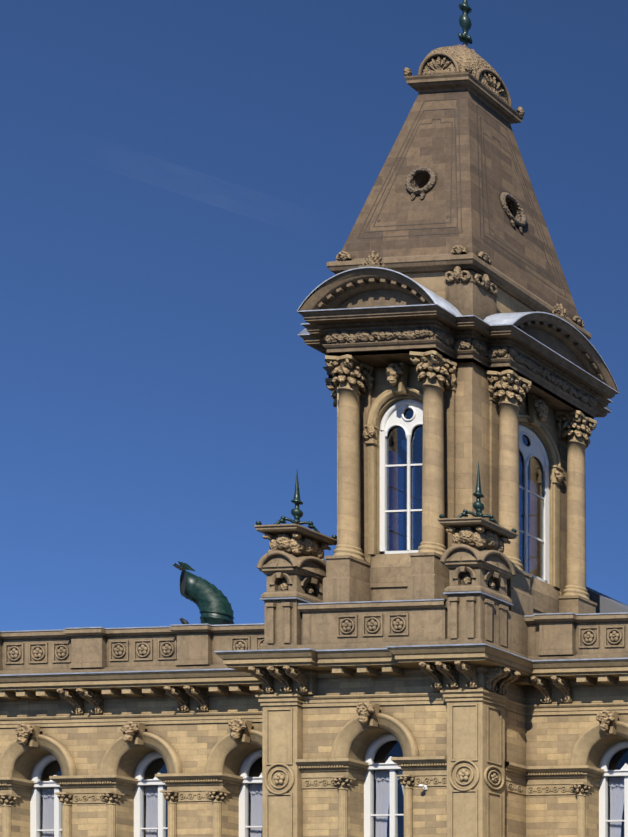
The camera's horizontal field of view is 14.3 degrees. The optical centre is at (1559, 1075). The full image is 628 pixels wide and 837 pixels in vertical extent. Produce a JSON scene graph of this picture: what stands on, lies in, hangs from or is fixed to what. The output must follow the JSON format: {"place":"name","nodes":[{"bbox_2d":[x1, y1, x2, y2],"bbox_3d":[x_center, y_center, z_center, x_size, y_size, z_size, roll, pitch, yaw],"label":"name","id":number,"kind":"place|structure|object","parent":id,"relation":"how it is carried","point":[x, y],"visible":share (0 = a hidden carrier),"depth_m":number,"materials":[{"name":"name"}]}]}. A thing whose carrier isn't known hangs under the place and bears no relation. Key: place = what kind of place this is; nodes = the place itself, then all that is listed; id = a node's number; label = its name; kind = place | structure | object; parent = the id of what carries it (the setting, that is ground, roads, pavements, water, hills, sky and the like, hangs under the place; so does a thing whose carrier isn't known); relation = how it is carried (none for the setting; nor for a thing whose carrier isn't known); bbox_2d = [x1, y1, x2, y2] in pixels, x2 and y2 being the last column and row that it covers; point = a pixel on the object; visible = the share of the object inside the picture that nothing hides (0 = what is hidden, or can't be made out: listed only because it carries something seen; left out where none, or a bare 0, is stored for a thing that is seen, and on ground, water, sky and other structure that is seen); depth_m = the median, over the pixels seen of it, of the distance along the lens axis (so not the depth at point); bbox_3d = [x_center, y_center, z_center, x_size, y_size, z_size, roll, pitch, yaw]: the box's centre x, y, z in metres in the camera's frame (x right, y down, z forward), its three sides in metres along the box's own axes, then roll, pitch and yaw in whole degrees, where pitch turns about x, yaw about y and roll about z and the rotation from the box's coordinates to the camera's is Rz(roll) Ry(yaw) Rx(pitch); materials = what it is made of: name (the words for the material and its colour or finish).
{"place":"outdoors","nodes":[
{"label":"outdoors","id":0,"kind":"place"},
{"bbox_2d":[0,0,627,630],"label":"sky","id":1,"kind":"structure","parent":0,"point":[178,177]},
{"label":"ground","id":2,"kind":"structure","parent":0,"visible":0},
{"bbox_2d":[0,623,263,836],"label":"wing wall","id":3,"kind":"structure","parent":2,"relation":"on","point":[96,723],"depth_m":41.42,"materials":[{"name":"stone"}]},
{"bbox_2d":[179,618,188,623],"bbox_3d":[-38.901,-12.829,41.482,0.381,0.278,0.135,0,0,5],"label":"bird","id":4,"kind":"object","parent":3,"relation":"on","point":[183,621],"visible":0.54,"depth_m":41.44},
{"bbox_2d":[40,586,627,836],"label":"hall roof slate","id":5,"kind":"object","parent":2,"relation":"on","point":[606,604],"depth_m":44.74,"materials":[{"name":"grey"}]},
{"bbox_2d":[173,561,233,624],"bbox_3d":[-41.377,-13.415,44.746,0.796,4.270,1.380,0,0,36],"label":"ventilation pipe","id":6,"kind":"object","parent":5,"relation":"attached to","point":[209,600],"visible":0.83,"depth_m":44.58,"materials":[{"name":"green metal"}]},
{"bbox_2d":[214,599,531,836],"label":"building facade","id":7,"kind":"structure","parent":2,"relation":"on","point":[375,714],"depth_m":39.19,"materials":[{"name":"stone"}]},
{"bbox_2d":[254,524,336,645],"bbox_3d":[-34.297,-12.999,39.815,1.240,3.520,1.240,0,0,5],"label":"pedestal","id":8,"kind":"object","parent":7,"relation":"on","point":[291,564],"visible":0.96,"depth_m":39.36,"materials":[{"name":"stone"}]},
{"bbox_2d":[256,472,336,538],"bbox_3d":[-34.297,-15.604,39.815,1.227,1.831,1.227,0,0,5],"label":"iron finial","id":9,"kind":"object","parent":8,"relation":"on","point":[296,512],"visible":0.62,"depth_m":39.77,"materials":[{"name":"green metal"}]},
{"bbox_2d":[418,784,427,789],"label":"security camera","id":10,"kind":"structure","parent":7,"relation":"attached to","point":[424,787],"depth_m":39.09,"materials":[{"name":"white paint"}]},
{"bbox_2d":[297,44,619,615],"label":"tower","id":11,"kind":"structure","parent":7,"relation":"on","point":[446,333],"depth_m":40.34,"materials":[{"name":"stone"}]},
{"bbox_2d":[458,0,472,46],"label":"finial","id":12,"kind":"object","parent":11,"relation":"on","point":[465,23],"visible":0.88,"depth_m":42.03,"materials":[{"name":"green paint"}]},
{"bbox_2d":[437,517,517,649],"bbox_3d":[-29.018,-12.999,39.342,1.240,3.520,1.240,0,0,5],"label":"pedestal","id":13,"kind":"object","parent":7,"relation":"on","point":[476,561],"visible":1,"depth_m":38.91,"materials":[{"name":"stone"}]},
{"bbox_2d":[439,461,516,532],"bbox_3d":[-29.018,-15.604,39.342,1.227,1.831,1.227,0,0,5],"label":"finial","id":14,"kind":"object","parent":13,"relation":"on","point":[478,506],"visible":0.65,"depth_m":39.29,"materials":[{"name":"green metal"}]},
{"bbox_2d":[524,612,627,836],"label":"wing wall","id":15,"kind":"structure","parent":2,"relation":"on","point":[577,736],"depth_m":40.23,"materials":[{"name":"stone"}]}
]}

